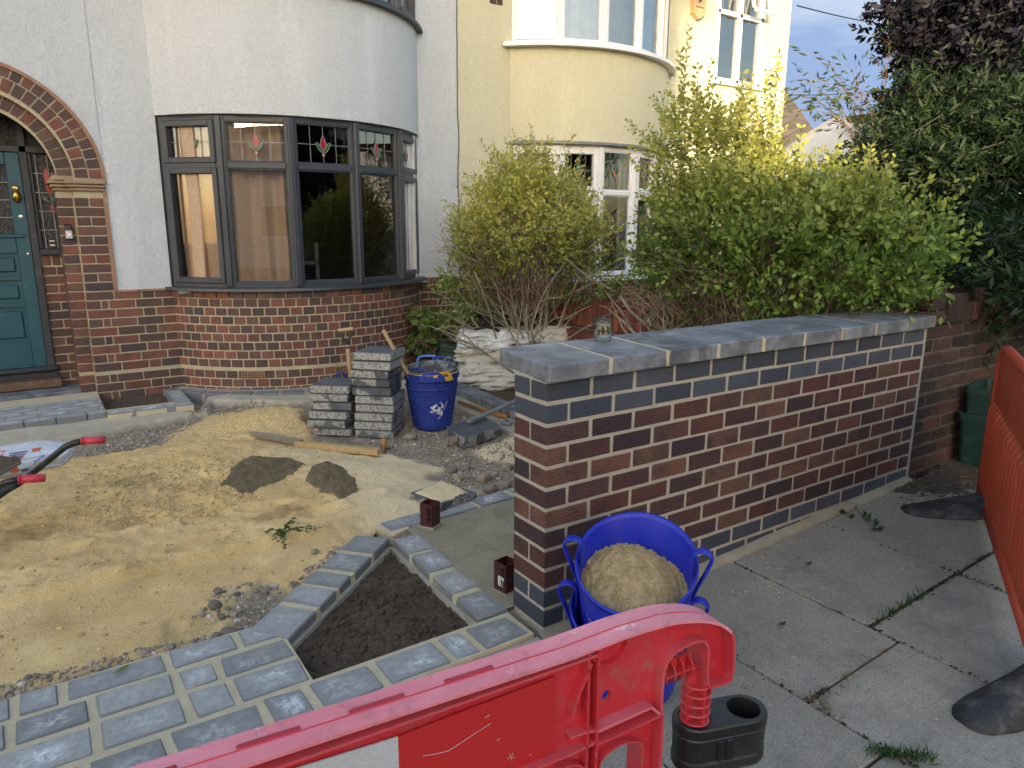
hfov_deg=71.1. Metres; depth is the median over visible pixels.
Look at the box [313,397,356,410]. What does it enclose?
coping slab
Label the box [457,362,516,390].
bulk bag
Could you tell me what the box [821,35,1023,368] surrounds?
tree
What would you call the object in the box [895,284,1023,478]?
old front wall
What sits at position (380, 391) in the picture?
coping slab
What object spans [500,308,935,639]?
front garden wall
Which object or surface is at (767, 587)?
mortar crumbs
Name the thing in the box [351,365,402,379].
coping slab
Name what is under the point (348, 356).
spade
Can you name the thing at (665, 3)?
bay window
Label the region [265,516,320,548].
weed
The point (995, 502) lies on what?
plastic barrier
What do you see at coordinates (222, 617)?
stone
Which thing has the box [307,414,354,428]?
coping slab
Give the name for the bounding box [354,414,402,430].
coping slab
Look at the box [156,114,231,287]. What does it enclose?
bay window
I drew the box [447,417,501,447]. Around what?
coping slab
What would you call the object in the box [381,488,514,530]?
planter edging
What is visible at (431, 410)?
used tub
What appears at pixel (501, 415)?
sledge handle
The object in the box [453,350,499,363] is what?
bulk bag
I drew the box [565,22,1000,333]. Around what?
privet shrub
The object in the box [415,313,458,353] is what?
ground plant
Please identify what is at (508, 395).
soil
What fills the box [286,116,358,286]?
bay window
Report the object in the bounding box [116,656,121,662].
stone
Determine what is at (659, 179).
bay window
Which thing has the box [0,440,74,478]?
cement bag
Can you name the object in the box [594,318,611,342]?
glass jar
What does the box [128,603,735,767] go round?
plastic barrier
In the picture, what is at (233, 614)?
stone
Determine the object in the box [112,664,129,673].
green leaf
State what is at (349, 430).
coping slab
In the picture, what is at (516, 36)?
bay window
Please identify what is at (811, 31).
sky
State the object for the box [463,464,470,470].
stone
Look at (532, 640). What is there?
kerb
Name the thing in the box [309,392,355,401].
coping slab
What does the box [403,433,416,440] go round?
stone
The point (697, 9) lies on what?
alarm box
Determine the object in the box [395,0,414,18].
bay window
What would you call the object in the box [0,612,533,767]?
block paving
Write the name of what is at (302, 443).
timber batten
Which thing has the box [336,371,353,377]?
blue tub
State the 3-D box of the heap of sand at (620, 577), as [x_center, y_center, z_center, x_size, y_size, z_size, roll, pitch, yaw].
[0.424,0.731,2.480,0.380,0.252,0.380,-8,15,-33]
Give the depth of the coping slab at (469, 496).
4.11 m
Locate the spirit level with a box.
[501,420,513,425]
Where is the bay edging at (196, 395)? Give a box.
[163,359,430,404]
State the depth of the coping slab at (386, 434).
5.47 m
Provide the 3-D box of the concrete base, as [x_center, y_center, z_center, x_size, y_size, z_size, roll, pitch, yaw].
[0.839,0.772,4.160,2.745,0.130,1.000,-8,15,-33]
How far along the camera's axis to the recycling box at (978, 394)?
4.41 m
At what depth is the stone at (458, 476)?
4.59 m
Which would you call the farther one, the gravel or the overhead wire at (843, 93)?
the overhead wire at (843, 93)
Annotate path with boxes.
[0,390,193,430]
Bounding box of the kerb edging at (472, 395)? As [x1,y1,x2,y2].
[454,381,514,436]
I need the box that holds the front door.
[0,152,47,369]
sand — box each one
[0,380,514,699]
[581,543,687,621]
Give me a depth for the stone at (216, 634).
2.83 m
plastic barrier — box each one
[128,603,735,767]
[900,345,1023,735]
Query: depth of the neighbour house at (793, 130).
16.95 m
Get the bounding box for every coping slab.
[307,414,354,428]
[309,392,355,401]
[309,407,355,419]
[310,377,353,393]
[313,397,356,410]
[313,420,355,435]
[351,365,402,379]
[351,373,401,387]
[352,356,403,370]
[352,380,400,395]
[354,346,404,361]
[354,405,403,421]
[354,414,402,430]
[355,389,404,404]
[355,397,403,412]
[355,421,403,438]
[410,485,476,511]
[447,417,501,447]
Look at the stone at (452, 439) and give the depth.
5.27 m
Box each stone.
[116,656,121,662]
[207,600,221,610]
[212,632,220,637]
[213,587,222,594]
[218,614,225,619]
[220,627,237,634]
[229,610,237,618]
[262,586,271,594]
[311,549,318,554]
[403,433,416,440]
[445,466,457,473]
[447,436,458,447]
[453,473,464,480]
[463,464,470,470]
[476,471,491,481]
[483,483,498,493]
[490,472,497,477]
[498,481,510,488]
[503,463,513,471]
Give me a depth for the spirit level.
5.71 m
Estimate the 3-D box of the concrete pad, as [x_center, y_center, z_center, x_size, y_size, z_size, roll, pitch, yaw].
[0.832,0.683,4.170,2.765,0.009,1.045,-8,15,-33]
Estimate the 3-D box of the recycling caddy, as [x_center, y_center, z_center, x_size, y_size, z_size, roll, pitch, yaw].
[-0.567,-0.224,7.526,0.472,0.456,0.315,-1,13,-6]
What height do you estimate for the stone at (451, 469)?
0.043 m
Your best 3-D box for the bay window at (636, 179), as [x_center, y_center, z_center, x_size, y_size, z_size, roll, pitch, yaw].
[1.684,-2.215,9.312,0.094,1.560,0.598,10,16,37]
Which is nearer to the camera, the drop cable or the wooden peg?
the wooden peg
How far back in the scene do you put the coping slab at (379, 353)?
5.38 m
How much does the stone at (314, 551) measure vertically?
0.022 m
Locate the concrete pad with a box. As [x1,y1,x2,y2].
[406,498,514,608]
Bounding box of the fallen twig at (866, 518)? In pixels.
[839,504,884,530]
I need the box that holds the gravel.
[0,398,514,700]
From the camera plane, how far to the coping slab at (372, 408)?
5.44 m
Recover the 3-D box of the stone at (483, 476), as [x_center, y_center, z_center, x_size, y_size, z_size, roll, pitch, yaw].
[-0.180,0.595,4.575,0.076,0.051,0.088,12,17,42]
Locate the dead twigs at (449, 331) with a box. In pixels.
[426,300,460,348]
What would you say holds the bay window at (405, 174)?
in the white house at (243, 194)
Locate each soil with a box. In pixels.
[101,393,167,409]
[295,544,467,679]
[476,388,514,401]
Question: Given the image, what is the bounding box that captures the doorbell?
[64,224,72,238]
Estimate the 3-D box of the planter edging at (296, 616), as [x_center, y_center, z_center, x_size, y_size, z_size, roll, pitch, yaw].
[-0.830,0.952,3.256,0.205,0.158,0.930,4,13,15]
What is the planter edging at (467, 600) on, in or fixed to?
on the ground
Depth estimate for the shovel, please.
5.49 m
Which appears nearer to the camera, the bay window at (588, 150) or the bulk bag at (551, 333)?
the bulk bag at (551, 333)
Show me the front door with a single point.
(22, 344)
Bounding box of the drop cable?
[456,0,459,301]
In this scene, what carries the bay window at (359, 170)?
in the white house at (243, 194)
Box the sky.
[785,0,992,128]
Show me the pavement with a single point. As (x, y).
(969, 625)
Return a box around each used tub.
[404,356,458,381]
[404,375,458,389]
[405,382,457,430]
[406,355,456,374]
[409,369,457,380]
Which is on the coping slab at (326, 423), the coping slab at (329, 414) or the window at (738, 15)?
the coping slab at (329, 414)
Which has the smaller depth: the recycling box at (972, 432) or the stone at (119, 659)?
the stone at (119, 659)
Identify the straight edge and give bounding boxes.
[466,399,514,422]
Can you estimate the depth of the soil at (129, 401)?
6.52 m
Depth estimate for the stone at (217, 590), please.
3.12 m
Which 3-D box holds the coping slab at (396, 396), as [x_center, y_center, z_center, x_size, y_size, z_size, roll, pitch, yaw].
[-1.021,0.095,5.558,0.302,0.067,0.303,2,13,9]
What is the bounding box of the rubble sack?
[463,306,542,328]
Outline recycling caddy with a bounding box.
[439,340,458,380]
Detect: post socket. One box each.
[418,498,442,530]
[491,555,514,595]
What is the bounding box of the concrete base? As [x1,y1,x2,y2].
[406,532,515,618]
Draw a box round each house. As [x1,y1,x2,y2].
[0,0,462,401]
[457,0,791,315]
[762,115,862,313]
[772,91,812,293]
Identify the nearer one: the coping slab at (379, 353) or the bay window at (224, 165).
the coping slab at (379, 353)
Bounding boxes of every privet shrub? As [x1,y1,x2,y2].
[416,123,638,373]
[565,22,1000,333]
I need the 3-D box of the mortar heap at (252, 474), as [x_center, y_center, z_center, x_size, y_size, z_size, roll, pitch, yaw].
[-1.540,0.534,4.428,0.655,0.104,0.679,-8,15,-33]
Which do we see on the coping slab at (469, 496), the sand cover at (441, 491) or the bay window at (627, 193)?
the sand cover at (441, 491)
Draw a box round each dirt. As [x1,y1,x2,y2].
[894,457,978,496]
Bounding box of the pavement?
[601,489,1023,767]
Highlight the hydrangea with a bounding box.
[403,299,459,359]
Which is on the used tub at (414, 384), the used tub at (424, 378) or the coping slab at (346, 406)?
the used tub at (424, 378)
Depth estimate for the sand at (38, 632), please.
3.70 m
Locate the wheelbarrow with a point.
(10, 484)
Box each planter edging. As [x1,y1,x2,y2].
[251,535,391,650]
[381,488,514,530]
[391,534,507,625]
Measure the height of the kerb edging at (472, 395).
0.163 m
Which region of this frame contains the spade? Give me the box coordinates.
[338,327,353,377]
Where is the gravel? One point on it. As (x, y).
(49, 674)
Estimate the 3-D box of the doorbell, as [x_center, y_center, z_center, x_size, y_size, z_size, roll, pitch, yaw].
[-3.867,-1.328,6.245,0.060,0.130,0.034,-8,15,-33]
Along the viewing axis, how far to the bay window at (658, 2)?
8.94 m
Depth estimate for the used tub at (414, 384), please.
5.54 m
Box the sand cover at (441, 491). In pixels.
[411,481,467,504]
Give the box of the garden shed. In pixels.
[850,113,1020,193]
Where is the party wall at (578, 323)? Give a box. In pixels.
[507,290,900,340]
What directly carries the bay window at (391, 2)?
in the white house at (243, 194)
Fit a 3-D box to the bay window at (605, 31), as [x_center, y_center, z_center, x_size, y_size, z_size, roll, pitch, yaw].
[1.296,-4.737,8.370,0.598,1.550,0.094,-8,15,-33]
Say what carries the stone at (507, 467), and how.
on the sand at (38, 632)
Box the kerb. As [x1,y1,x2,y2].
[474,637,540,660]
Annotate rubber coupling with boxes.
[670,694,767,767]
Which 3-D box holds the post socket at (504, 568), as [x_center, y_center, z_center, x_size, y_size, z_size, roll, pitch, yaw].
[-0.024,0.849,3.147,0.104,0.156,0.102,-12,17,-43]
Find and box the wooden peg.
[381,438,386,452]
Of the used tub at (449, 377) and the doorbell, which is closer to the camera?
the used tub at (449, 377)
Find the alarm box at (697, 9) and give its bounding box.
[690,0,705,19]
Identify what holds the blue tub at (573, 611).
on the pavement
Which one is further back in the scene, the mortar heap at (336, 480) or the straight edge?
the straight edge
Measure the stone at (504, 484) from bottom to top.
0.041 m
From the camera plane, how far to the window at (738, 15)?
10.26 m
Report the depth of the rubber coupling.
1.15 m
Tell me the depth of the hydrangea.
7.58 m
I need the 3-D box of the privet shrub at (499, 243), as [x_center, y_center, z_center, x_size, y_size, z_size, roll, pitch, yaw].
[0.139,-1.218,7.041,2.333,2.585,2.073,3,13,12]
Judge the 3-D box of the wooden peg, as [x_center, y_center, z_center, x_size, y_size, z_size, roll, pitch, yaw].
[-0.916,0.448,5.132,0.042,0.115,0.042,-8,15,-33]
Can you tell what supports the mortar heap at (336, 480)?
on the sand at (38, 632)
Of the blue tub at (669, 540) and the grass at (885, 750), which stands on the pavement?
the grass at (885, 750)
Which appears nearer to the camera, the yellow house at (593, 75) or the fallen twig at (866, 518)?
the fallen twig at (866, 518)
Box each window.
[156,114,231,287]
[213,114,300,287]
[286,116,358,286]
[352,122,400,283]
[378,0,394,6]
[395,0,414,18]
[397,130,418,279]
[511,145,554,275]
[512,0,556,40]
[554,145,601,275]
[557,0,602,43]
[595,146,633,275]
[602,0,639,48]
[629,150,654,273]
[638,0,661,54]
[651,155,661,270]
[660,0,669,58]
[710,0,764,90]
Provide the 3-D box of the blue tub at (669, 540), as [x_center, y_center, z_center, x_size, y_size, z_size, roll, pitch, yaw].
[0.424,0.772,2.489,0.418,0.530,0.418,-8,15,-33]
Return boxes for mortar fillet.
[539,475,913,638]
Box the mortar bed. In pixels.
[376,520,409,545]
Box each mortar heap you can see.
[220,455,305,493]
[305,461,358,498]
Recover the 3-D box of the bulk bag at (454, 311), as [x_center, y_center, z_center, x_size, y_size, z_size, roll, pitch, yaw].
[-0.372,-0.757,7.700,0.428,0.260,0.477,12,17,42]
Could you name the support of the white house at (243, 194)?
on the ground
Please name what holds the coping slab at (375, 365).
on the coping slab at (373, 374)
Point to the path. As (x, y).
(47, 411)
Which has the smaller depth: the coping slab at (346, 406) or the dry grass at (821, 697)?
the dry grass at (821, 697)
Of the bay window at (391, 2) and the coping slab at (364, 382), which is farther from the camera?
the bay window at (391, 2)
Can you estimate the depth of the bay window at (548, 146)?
8.49 m
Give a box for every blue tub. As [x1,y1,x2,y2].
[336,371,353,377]
[557,579,709,703]
[562,512,713,624]
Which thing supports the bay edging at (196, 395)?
on the ground
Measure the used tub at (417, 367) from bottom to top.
0.491 m
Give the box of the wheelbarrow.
[0,436,105,498]
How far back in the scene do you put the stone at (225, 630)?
2.85 m
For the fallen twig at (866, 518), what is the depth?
3.77 m
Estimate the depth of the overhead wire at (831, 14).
11.59 m
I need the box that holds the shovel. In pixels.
[382,329,408,378]
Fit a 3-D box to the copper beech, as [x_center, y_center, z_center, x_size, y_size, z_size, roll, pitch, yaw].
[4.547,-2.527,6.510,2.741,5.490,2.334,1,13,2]
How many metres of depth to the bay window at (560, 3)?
8.22 m
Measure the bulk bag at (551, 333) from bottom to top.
0.183 m
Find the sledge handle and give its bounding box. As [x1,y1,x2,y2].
[457,400,506,418]
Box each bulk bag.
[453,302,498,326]
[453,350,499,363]
[456,325,538,354]
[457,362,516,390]
[531,325,570,343]
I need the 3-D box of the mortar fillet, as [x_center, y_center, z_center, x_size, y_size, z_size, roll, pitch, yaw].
[1.252,0.798,3.557,2.720,0.178,0.055,-8,15,-33]
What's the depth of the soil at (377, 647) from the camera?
2.96 m
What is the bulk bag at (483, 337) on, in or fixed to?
on the bulk bag at (460, 356)
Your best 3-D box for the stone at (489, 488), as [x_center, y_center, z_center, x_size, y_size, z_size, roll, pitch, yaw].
[-0.130,0.640,4.373,0.083,0.056,0.065,-10,16,-39]
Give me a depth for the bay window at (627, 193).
8.88 m
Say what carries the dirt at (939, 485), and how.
on the pavement
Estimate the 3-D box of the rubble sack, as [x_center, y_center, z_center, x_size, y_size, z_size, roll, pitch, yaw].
[-0.052,-0.687,7.550,0.937,0.273,0.559,-1,13,-3]
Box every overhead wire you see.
[789,86,896,95]
[797,5,881,23]
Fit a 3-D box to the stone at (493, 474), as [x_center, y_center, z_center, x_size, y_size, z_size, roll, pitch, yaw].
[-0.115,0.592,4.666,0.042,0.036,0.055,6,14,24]
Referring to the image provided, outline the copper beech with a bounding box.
[840,0,1023,143]
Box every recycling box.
[958,408,986,466]
[964,377,993,415]
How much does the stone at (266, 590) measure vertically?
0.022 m
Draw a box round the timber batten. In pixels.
[250,431,380,455]
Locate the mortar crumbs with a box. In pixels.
[731,491,1000,723]
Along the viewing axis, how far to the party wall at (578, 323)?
6.72 m
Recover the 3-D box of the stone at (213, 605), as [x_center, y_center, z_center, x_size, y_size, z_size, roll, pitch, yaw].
[-1.252,0.931,3.015,0.047,0.030,0.046,8,15,30]
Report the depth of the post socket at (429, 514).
3.78 m
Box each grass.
[771,573,987,721]
[865,585,942,764]
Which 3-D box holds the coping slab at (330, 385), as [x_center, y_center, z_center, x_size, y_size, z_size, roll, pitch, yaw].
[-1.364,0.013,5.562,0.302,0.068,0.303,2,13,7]

